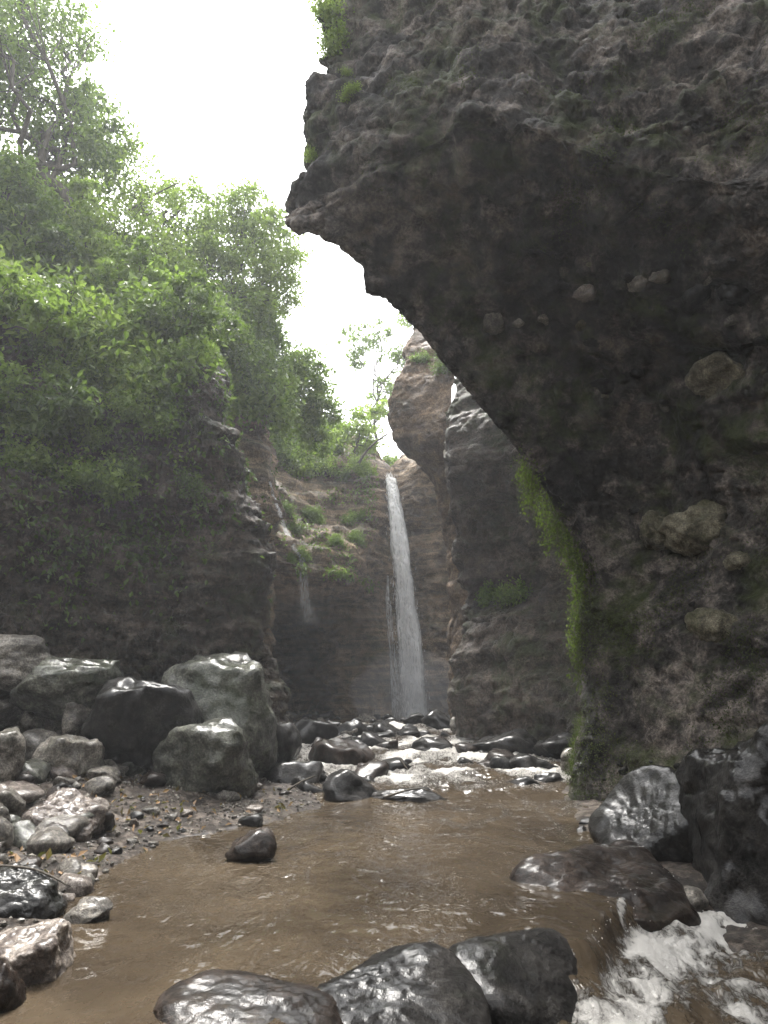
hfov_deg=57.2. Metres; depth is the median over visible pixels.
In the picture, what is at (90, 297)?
shrub
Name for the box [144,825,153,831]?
stone
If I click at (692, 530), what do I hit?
embedded stone
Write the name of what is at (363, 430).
tree
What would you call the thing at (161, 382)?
shrub
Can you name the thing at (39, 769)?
stone
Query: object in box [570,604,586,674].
hanging vine
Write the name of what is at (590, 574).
hanging vine
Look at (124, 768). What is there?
stone
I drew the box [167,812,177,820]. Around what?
stone
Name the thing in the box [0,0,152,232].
leaning tree
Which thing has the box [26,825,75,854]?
stone
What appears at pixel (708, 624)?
embedded stone
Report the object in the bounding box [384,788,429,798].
stick
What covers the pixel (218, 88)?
sky
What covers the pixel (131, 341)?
shrub
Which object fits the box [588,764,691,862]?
boulder
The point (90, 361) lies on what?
shrub
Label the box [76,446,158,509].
shrub
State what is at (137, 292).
shrub
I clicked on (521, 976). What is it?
boulder
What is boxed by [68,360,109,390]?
shrub
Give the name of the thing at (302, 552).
shrub
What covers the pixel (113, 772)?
stone
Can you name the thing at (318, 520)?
shrub
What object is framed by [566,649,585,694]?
hanging vine
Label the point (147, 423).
shrub
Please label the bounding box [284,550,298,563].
shrub
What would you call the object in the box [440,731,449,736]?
stone
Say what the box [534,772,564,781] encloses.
boulder
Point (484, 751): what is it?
stone
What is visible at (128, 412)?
shrub
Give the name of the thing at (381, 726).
stone
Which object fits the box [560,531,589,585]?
hanging vine
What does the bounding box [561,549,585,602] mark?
hanging vine
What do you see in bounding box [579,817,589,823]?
stone
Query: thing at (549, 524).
hanging vine
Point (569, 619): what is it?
hanging vine
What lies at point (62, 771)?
stone
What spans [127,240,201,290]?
shrub
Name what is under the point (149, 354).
shrub
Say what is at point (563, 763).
boulder
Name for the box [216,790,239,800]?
stone
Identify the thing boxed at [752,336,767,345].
embedded stone
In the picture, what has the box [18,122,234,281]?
bushy tree
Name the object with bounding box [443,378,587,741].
smooth buttress
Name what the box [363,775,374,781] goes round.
stone
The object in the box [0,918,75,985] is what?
boulder
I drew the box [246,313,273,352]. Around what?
shrub
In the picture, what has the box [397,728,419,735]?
stone
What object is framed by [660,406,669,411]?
embedded stone
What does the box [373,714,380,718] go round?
stone
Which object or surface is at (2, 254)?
shrub
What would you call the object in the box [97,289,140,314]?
shrub
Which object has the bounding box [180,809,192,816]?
stone
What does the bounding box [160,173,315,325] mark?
round tree
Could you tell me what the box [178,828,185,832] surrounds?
stone
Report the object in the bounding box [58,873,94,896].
stone
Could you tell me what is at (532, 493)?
hanging vine
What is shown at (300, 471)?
shrub
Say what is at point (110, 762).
boulder
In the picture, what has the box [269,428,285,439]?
shrub
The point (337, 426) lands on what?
shrub
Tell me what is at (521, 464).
hanging vine
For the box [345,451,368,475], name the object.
shrub
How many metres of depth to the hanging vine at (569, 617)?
10.80 m
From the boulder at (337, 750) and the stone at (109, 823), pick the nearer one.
the stone at (109, 823)
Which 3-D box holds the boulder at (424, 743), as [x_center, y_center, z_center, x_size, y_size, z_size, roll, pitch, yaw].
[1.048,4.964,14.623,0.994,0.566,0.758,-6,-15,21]
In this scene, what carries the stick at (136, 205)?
attached to the bushy tree at (172, 201)
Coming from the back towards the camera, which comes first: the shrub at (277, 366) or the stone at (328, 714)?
the stone at (328, 714)
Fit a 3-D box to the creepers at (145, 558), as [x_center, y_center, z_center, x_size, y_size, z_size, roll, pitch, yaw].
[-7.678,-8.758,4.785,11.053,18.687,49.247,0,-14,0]
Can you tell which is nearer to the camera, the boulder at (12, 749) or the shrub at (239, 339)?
the boulder at (12, 749)
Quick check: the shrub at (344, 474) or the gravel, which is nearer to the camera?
the gravel
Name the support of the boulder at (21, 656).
on the vegetated cliff at (139, 642)
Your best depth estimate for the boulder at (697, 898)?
5.51 m
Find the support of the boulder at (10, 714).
on the vegetated cliff at (139, 642)
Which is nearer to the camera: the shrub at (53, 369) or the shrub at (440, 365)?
the shrub at (53, 369)
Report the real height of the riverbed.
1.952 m
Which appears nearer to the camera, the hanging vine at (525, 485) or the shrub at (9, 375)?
the hanging vine at (525, 485)
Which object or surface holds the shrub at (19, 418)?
on the vegetated cliff at (139, 642)
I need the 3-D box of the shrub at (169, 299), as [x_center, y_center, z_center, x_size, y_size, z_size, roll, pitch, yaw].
[-4.928,-4.283,15.948,1.953,1.956,2.434,-4,-15,14]
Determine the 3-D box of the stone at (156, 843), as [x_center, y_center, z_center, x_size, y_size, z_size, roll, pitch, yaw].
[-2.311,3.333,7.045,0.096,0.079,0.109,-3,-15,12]
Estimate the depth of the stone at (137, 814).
7.90 m
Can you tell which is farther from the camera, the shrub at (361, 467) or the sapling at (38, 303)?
the shrub at (361, 467)
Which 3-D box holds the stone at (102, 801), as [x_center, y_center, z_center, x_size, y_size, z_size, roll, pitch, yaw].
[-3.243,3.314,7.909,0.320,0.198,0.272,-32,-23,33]
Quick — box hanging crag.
[387,327,467,717]
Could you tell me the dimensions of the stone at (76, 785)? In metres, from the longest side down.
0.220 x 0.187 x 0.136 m
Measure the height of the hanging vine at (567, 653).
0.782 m
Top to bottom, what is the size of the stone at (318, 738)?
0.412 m
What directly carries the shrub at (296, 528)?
on the waterfall cliff at (331, 650)
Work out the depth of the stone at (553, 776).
11.15 m
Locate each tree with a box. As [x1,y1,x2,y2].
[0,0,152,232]
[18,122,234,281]
[130,238,265,345]
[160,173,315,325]
[267,320,356,462]
[328,399,389,457]
[334,312,413,438]
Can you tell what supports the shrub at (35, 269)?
on the vegetated cliff at (139, 642)
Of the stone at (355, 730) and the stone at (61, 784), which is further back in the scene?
the stone at (355, 730)
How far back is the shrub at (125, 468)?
13.10 m
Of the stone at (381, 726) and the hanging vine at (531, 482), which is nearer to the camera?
the hanging vine at (531, 482)
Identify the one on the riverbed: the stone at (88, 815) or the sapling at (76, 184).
the stone at (88, 815)
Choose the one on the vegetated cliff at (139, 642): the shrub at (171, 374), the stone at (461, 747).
the shrub at (171, 374)
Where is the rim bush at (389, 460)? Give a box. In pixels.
[380,452,399,466]
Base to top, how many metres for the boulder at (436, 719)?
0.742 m
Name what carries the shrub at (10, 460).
on the vegetated cliff at (139, 642)
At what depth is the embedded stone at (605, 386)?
10.72 m
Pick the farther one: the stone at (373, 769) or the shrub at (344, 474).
the shrub at (344, 474)
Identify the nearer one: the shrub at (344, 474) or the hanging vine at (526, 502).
the hanging vine at (526, 502)
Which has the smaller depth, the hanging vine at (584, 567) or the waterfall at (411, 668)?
the hanging vine at (584, 567)
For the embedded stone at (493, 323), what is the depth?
10.75 m
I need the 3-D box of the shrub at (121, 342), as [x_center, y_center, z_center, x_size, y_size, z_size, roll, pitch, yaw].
[-6.011,-3.494,14.938,2.454,2.193,1.948,-12,-19,40]
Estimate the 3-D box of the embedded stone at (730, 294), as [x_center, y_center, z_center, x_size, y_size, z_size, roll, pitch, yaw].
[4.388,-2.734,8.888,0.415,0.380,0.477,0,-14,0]
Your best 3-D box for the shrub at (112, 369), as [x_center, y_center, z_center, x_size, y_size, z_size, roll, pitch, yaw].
[-5.423,-2.954,14.494,2.233,1.448,1.899,32,16,12]
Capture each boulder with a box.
[0,634,50,695]
[0,698,22,729]
[0,726,25,782]
[0,862,66,918]
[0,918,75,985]
[0,959,26,1013]
[8,656,123,721]
[20,710,45,730]
[21,728,59,760]
[21,787,100,841]
[31,734,104,779]
[51,722,62,735]
[62,702,91,735]
[63,896,112,923]
[80,676,203,773]
[81,862,97,878]
[104,759,125,776]
[152,716,258,797]
[153,969,342,1023]
[160,651,278,778]
[225,827,276,861]
[263,760,323,783]
[277,721,301,762]
[291,776,322,792]
[294,719,338,743]
[308,736,375,764]
[317,942,491,1023]
[322,769,376,801]
[338,719,367,735]
[371,787,446,802]
[376,732,394,737]
[382,757,411,770]
[402,713,424,723]
[409,737,452,750]
[421,709,449,729]
[448,927,577,1023]
[450,717,456,734]
[471,728,537,755]
[507,776,539,784]
[509,753,557,768]
[509,839,700,931]
[533,732,574,758]
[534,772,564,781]
[560,747,573,771]
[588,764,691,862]
[675,721,767,926]
[683,885,708,910]
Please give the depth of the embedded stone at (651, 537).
10.53 m
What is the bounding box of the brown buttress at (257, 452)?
[215,283,287,652]
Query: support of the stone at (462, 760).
on the water
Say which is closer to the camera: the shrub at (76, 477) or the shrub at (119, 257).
the shrub at (76, 477)
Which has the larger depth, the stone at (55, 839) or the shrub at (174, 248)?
the shrub at (174, 248)
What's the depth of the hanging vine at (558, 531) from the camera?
10.96 m
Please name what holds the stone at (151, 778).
on the riverbed
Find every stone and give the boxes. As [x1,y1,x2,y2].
[0,783,8,789]
[0,787,25,816]
[0,805,10,820]
[0,816,13,848]
[0,841,4,852]
[0,853,8,864]
[1,780,44,803]
[10,814,21,822]
[12,820,35,850]
[14,771,35,783]
[18,856,41,867]
[22,758,51,783]
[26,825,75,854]
[35,814,89,839]
[44,822,69,835]
[45,786,60,798]
[49,765,77,778]
[52,776,75,785]
[55,781,67,787]
[56,857,81,874]
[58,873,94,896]
[62,893,75,902]
[71,781,81,788]
[82,812,94,818]
[84,775,116,796]
[85,873,94,883]
[86,766,120,782]
[87,804,108,833]
[92,797,109,808]
[93,842,113,853]
[97,837,113,844]
[103,809,114,831]
[110,848,122,853]
[117,764,128,772]
[121,762,145,776]
[126,838,137,843]
[129,818,139,825]
[130,811,143,818]
[139,770,166,786]
[141,806,159,815]
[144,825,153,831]
[148,841,158,845]
[156,821,169,827]
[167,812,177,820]
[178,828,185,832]
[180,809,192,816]
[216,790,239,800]
[238,813,262,826]
[246,804,263,812]
[279,790,288,795]
[311,737,322,746]
[316,711,333,718]
[319,772,326,781]
[326,720,340,726]
[341,728,357,734]
[344,736,361,741]
[355,760,388,778]
[358,713,375,720]
[360,731,385,745]
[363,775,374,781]
[365,724,373,731]
[372,721,398,733]
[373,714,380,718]
[376,740,398,748]
[381,714,392,719]
[384,717,396,721]
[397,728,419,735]
[402,724,418,730]
[419,730,430,735]
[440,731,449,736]
[455,742,479,752]
[457,757,472,763]
[477,760,489,766]
[479,749,490,752]
[483,313,504,334]
[484,748,513,760]
[488,755,509,768]
[512,318,524,327]
[538,314,548,325]
[543,772,561,782]
[559,266,568,278]
[572,284,596,302]
[576,825,586,831]
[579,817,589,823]
[583,338,596,346]
[590,378,614,394]
[618,766,627,774]
[623,272,635,282]
[627,275,647,291]
[629,508,639,514]
[639,510,667,550]
[648,269,670,284]
[657,499,728,556]
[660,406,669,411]
[681,284,711,316]
[684,351,744,397]
[684,607,737,642]
[703,276,711,285]
[715,283,751,306]
[723,314,738,326]
[723,551,750,570]
[726,306,734,313]
[727,257,737,264]
[740,343,753,352]
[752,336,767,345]
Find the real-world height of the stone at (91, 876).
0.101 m
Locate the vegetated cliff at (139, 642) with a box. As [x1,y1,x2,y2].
[0,155,290,732]
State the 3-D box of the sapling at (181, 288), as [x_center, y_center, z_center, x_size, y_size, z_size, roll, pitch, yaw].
[-4.237,-4.406,15.348,2.344,1.893,1.788,-9,-17,31]
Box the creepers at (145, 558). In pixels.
[0,207,275,645]
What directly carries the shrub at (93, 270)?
on the vegetated cliff at (139, 642)
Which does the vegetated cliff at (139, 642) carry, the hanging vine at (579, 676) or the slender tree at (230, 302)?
the slender tree at (230, 302)
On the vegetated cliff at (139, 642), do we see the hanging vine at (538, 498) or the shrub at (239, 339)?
the shrub at (239, 339)
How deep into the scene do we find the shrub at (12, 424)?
12.53 m
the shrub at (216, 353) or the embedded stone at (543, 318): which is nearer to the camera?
the embedded stone at (543, 318)
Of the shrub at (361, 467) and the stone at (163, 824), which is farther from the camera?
the shrub at (361, 467)
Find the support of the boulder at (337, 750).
on the riverbed
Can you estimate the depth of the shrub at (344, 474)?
28.58 m
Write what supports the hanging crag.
on the riverbed
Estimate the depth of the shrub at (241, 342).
19.52 m
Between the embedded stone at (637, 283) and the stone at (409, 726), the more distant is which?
the stone at (409, 726)
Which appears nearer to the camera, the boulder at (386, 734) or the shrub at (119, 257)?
the boulder at (386, 734)
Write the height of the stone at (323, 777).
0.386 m
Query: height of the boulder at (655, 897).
1.116 m
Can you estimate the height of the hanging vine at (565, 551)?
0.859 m
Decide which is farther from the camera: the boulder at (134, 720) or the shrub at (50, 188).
the shrub at (50, 188)
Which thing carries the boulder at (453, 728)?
in the water
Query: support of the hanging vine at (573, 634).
hanging from the overhanging cliff at (445, 248)
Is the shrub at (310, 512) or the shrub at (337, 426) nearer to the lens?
the shrub at (310, 512)
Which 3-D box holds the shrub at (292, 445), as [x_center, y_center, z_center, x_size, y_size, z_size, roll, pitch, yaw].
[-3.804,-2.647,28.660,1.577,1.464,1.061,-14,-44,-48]
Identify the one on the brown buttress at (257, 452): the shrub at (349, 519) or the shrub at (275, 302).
the shrub at (275, 302)
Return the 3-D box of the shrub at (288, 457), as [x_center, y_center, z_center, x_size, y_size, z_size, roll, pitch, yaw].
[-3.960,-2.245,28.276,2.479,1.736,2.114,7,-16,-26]
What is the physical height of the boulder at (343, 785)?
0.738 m
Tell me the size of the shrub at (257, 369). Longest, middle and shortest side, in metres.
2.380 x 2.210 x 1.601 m
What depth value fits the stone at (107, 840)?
6.96 m
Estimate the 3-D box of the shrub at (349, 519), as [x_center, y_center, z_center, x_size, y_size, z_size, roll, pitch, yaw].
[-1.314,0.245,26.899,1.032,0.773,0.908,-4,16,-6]
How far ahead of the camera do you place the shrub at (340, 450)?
30.28 m
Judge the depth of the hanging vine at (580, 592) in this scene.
10.75 m
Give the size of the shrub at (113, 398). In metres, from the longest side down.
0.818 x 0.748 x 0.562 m
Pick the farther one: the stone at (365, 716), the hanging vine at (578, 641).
the stone at (365, 716)
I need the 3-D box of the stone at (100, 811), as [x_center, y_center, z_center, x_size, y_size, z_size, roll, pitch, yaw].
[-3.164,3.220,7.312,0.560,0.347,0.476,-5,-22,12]
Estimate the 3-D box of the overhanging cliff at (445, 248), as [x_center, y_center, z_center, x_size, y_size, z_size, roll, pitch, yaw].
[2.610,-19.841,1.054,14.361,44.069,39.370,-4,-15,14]
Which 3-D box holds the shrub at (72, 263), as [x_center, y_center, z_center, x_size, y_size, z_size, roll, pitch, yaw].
[-7.732,-5.909,18.134,2.682,3.012,3.099,-7,-16,27]
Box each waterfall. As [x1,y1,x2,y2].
[270,483,310,614]
[385,472,432,717]
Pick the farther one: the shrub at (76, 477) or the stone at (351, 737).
the stone at (351, 737)
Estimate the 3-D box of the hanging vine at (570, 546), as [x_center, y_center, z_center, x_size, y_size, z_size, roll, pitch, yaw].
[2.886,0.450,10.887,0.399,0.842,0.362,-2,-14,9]
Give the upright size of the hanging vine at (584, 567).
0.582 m
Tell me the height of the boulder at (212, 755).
1.360 m
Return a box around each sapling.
[0,174,81,261]
[0,255,93,339]
[2,369,102,448]
[47,174,120,274]
[85,368,143,396]
[87,235,175,303]
[132,266,254,344]
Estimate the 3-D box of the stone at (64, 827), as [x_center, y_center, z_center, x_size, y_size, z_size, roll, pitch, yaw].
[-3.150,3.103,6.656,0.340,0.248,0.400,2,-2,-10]
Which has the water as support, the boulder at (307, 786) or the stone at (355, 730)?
the stone at (355, 730)
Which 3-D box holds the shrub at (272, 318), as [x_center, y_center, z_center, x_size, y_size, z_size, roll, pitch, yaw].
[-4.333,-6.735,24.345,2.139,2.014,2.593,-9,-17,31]
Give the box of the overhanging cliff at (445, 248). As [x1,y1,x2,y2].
[285,0,767,800]
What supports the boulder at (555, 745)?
on the riverbed
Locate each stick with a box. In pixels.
[0,864,67,885]
[128,181,180,210]
[286,775,314,789]
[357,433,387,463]
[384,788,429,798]
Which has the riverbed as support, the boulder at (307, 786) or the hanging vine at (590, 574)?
the boulder at (307, 786)
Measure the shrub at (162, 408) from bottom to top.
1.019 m
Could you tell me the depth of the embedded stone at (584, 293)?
9.90 m
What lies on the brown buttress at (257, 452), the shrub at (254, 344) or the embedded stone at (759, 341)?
the shrub at (254, 344)
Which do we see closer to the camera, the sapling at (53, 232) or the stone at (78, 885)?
the stone at (78, 885)
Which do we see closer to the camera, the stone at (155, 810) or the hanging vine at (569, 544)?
the stone at (155, 810)
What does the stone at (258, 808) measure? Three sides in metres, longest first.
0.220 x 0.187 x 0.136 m
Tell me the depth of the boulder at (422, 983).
3.67 m
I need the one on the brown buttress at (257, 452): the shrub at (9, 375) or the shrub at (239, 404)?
the shrub at (239, 404)
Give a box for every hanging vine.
[511,443,538,498]
[514,452,537,478]
[514,463,538,507]
[515,468,540,506]
[516,448,541,497]
[517,467,545,526]
[522,459,544,499]
[523,469,551,522]
[528,492,551,520]
[535,487,565,556]
[539,499,559,548]
[539,512,562,541]
[547,506,569,555]
[547,510,566,553]
[548,497,567,541]
[550,516,574,572]
[555,524,578,571]
[558,519,584,565]
[558,532,578,562]
[558,534,579,572]
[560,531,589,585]
[560,548,589,620]
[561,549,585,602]
[561,606,583,656]
[562,638,586,687]
[565,539,592,576]
[565,594,580,645]
[565,608,582,644]
[566,610,587,657]
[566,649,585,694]
[567,560,587,601]
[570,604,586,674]
[571,554,593,606]
[572,550,594,577]
[575,571,591,612]
[584,558,604,603]
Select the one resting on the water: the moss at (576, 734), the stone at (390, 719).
the stone at (390, 719)
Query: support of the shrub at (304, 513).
on the waterfall cliff at (331, 650)
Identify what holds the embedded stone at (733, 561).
attached to the overhanging cliff at (445, 248)
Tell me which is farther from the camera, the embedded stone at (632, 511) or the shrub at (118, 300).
the shrub at (118, 300)
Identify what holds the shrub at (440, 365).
on the hanging crag
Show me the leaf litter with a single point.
(49, 855)
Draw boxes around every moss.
[327,0,767,279]
[562,502,767,800]
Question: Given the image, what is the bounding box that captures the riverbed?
[0,711,767,951]
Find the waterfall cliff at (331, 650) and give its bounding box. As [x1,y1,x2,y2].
[270,432,450,715]
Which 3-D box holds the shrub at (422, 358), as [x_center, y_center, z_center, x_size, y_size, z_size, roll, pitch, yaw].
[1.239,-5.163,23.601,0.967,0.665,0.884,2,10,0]
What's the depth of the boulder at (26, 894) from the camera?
4.83 m
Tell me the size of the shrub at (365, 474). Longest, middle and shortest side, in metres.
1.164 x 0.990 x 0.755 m
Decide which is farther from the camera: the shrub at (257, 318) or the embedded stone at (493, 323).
the shrub at (257, 318)
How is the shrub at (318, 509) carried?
on the waterfall cliff at (331, 650)
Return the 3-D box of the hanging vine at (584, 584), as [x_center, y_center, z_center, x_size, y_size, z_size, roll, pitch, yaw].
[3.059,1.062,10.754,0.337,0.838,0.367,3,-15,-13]
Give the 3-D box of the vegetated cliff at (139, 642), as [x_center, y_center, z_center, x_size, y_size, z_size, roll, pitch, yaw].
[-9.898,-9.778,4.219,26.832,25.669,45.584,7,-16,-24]
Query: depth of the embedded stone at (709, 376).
9.41 m
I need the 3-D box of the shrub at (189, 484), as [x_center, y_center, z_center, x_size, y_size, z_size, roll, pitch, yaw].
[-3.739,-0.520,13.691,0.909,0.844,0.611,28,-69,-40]
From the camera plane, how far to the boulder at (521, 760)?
12.06 m
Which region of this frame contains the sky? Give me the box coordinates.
[0,0,456,457]
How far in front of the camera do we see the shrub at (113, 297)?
17.41 m
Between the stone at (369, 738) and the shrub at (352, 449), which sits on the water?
the stone at (369, 738)
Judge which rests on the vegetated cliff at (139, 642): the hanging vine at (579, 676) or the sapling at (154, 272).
the sapling at (154, 272)
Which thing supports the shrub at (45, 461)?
on the vegetated cliff at (139, 642)
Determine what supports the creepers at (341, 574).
attached to the waterfall cliff at (331, 650)
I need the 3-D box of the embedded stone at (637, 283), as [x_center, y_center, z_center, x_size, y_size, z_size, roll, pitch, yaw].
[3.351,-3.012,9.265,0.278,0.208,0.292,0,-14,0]
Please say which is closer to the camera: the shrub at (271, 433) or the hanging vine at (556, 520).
the hanging vine at (556, 520)
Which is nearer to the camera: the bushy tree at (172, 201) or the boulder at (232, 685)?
the boulder at (232, 685)
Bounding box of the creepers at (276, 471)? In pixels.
[231,407,283,522]
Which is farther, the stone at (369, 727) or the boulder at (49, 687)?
the stone at (369, 727)
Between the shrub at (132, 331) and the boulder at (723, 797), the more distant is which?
the shrub at (132, 331)
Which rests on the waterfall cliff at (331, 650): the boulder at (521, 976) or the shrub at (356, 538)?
the shrub at (356, 538)
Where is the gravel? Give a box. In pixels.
[0,776,324,929]
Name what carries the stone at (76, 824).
on the riverbed
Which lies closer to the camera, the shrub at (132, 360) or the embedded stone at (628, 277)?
the embedded stone at (628, 277)
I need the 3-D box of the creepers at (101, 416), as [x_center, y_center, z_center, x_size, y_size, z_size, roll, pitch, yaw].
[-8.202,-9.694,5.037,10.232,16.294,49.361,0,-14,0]
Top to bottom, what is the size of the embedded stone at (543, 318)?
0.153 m
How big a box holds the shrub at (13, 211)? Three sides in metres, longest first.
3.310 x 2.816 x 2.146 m
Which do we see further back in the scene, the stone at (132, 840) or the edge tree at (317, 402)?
the edge tree at (317, 402)
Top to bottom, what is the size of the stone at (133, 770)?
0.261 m
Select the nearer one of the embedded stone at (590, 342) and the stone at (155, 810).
the stone at (155, 810)
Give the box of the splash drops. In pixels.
[598,882,710,1021]
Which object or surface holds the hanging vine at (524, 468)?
hanging from the overhanging cliff at (445, 248)
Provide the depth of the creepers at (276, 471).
20.05 m
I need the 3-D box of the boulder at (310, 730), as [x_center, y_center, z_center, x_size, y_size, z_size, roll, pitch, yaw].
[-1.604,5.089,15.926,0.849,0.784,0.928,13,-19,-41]
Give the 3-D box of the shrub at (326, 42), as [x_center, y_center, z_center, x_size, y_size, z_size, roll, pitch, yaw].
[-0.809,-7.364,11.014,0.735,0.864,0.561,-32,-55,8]
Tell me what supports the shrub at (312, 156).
on the overhanging cliff at (445, 248)
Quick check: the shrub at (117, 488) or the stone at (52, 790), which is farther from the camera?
the shrub at (117, 488)
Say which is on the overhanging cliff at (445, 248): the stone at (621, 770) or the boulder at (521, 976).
the stone at (621, 770)
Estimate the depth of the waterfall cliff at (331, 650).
26.95 m
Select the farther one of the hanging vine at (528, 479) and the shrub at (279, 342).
the shrub at (279, 342)
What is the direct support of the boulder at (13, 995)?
on the riverbed
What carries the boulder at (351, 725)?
on the riverbed
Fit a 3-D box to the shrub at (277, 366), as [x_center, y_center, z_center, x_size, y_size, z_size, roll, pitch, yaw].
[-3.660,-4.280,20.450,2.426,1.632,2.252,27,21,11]
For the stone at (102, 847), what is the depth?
6.57 m
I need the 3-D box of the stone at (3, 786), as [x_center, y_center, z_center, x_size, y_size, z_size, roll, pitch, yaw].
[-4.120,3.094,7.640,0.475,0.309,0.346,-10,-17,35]
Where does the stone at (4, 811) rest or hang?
on the riverbed
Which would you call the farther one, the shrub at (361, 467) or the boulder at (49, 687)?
the shrub at (361, 467)
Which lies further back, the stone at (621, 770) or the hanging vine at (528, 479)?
the hanging vine at (528, 479)
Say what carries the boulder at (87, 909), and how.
on the riverbed
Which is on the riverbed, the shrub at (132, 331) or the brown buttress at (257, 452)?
the brown buttress at (257, 452)
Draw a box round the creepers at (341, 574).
[272,439,379,593]
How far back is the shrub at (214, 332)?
17.61 m
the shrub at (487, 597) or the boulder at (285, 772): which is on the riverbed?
the boulder at (285, 772)
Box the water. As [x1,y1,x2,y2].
[0,715,767,1023]
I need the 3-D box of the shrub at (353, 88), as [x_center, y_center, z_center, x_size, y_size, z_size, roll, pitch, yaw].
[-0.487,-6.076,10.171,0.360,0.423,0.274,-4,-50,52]
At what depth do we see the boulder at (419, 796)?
9.93 m
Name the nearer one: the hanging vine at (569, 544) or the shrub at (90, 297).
the hanging vine at (569, 544)
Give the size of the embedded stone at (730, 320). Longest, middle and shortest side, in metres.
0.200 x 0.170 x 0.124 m
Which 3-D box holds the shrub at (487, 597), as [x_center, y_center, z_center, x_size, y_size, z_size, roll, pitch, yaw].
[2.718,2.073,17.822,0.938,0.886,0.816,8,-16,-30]
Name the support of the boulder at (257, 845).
in the water
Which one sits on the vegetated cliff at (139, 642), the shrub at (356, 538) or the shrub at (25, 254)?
the shrub at (25, 254)
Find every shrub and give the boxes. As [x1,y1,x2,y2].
[0,190,19,228]
[0,206,45,249]
[0,212,81,277]
[0,219,67,286]
[0,244,23,291]
[0,254,136,358]
[0,256,101,309]
[0,264,102,341]
[0,346,44,408]
[0,381,12,414]
[0,391,39,431]
[0,395,46,437]
[0,428,51,474]
[1,424,79,479]
[18,173,80,211]
[28,349,91,385]
[29,211,79,261]
[31,228,127,293]
[43,312,148,361]
[43,448,114,500]
[50,284,125,351]
[54,220,141,279]
[57,308,153,368]
[59,342,125,391]
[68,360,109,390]
[69,358,114,387]
[75,323,164,393]
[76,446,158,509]
[83,250,147,295]
[90,277,129,307]
[91,264,209,353]
[94,288,143,318]
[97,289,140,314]
[100,325,145,360]
[100,447,152,486]
[102,311,167,353]
[102,382,137,414]
[104,344,155,379]
[106,393,147,423]
[108,330,225,411]
[112,348,148,374]
[114,285,207,357]
[118,385,185,446]
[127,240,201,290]
[128,312,227,373]
[134,392,191,423]
[158,230,196,288]
[158,363,191,395]
[170,465,211,505]
[171,296,232,344]
[192,287,245,345]
[200,338,229,372]
[215,318,240,351]
[216,311,258,358]
[224,343,296,397]
[225,335,297,388]
[225,361,279,430]
[228,322,275,366]
[231,363,306,439]
[232,306,290,334]
[237,294,294,331]
[239,305,288,350]
[240,306,300,361]
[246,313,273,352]
[248,282,288,321]
[264,341,288,375]
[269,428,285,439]
[270,427,295,442]
[270,435,314,470]
[271,435,304,461]
[275,433,302,456]
[277,455,320,479]
[281,497,298,516]
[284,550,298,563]
[285,519,310,534]
[294,545,312,562]
[296,447,333,474]
[299,506,315,518]
[300,144,317,163]
[304,504,317,519]
[305,0,354,30]
[306,503,322,516]
[309,510,326,525]
[314,12,352,59]
[314,453,345,478]
[320,441,348,455]
[325,418,349,435]
[325,532,346,548]
[332,463,353,481]
[336,81,362,101]
[336,508,361,526]
[338,64,353,76]
[344,527,367,547]
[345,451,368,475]
[349,444,369,453]
[353,508,366,520]
[354,457,371,474]
[354,463,376,481]
[409,348,431,365]
[426,356,450,374]
[474,578,501,607]
[491,575,532,608]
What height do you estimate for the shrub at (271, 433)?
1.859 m
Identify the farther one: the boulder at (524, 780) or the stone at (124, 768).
the boulder at (524, 780)
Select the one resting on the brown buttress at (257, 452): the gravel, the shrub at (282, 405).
the shrub at (282, 405)
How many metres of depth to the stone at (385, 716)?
21.83 m
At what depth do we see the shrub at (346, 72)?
10.59 m
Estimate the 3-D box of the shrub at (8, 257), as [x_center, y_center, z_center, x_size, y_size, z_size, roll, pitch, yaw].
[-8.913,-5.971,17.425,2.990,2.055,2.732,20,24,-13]
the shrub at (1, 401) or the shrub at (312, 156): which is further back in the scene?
the shrub at (1, 401)
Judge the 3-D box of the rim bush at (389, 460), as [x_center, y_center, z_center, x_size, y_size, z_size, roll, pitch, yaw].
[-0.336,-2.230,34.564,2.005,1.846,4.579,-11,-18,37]
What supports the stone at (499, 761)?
in the water
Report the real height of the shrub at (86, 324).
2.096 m
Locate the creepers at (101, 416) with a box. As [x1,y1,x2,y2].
[4,228,231,518]
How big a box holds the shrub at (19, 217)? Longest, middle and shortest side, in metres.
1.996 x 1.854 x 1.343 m
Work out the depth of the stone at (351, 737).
15.23 m
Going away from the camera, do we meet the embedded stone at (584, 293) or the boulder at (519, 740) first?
the embedded stone at (584, 293)
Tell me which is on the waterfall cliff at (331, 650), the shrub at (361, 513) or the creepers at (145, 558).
the shrub at (361, 513)
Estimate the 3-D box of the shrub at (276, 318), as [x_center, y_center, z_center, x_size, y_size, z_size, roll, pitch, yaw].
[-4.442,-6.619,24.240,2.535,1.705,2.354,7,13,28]
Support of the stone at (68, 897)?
on the riverbed
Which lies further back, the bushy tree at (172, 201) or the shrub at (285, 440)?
the shrub at (285, 440)
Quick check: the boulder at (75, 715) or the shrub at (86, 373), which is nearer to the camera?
the boulder at (75, 715)
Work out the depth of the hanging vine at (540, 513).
10.96 m
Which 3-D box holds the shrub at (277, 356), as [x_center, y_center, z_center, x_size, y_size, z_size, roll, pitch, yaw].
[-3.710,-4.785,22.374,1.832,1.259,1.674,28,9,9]
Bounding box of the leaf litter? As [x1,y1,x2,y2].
[0,774,302,874]
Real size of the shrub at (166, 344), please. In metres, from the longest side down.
2.477 x 2.264 x 1.703 m
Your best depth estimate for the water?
5.03 m
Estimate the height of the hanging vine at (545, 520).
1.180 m
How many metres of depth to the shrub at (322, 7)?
10.99 m

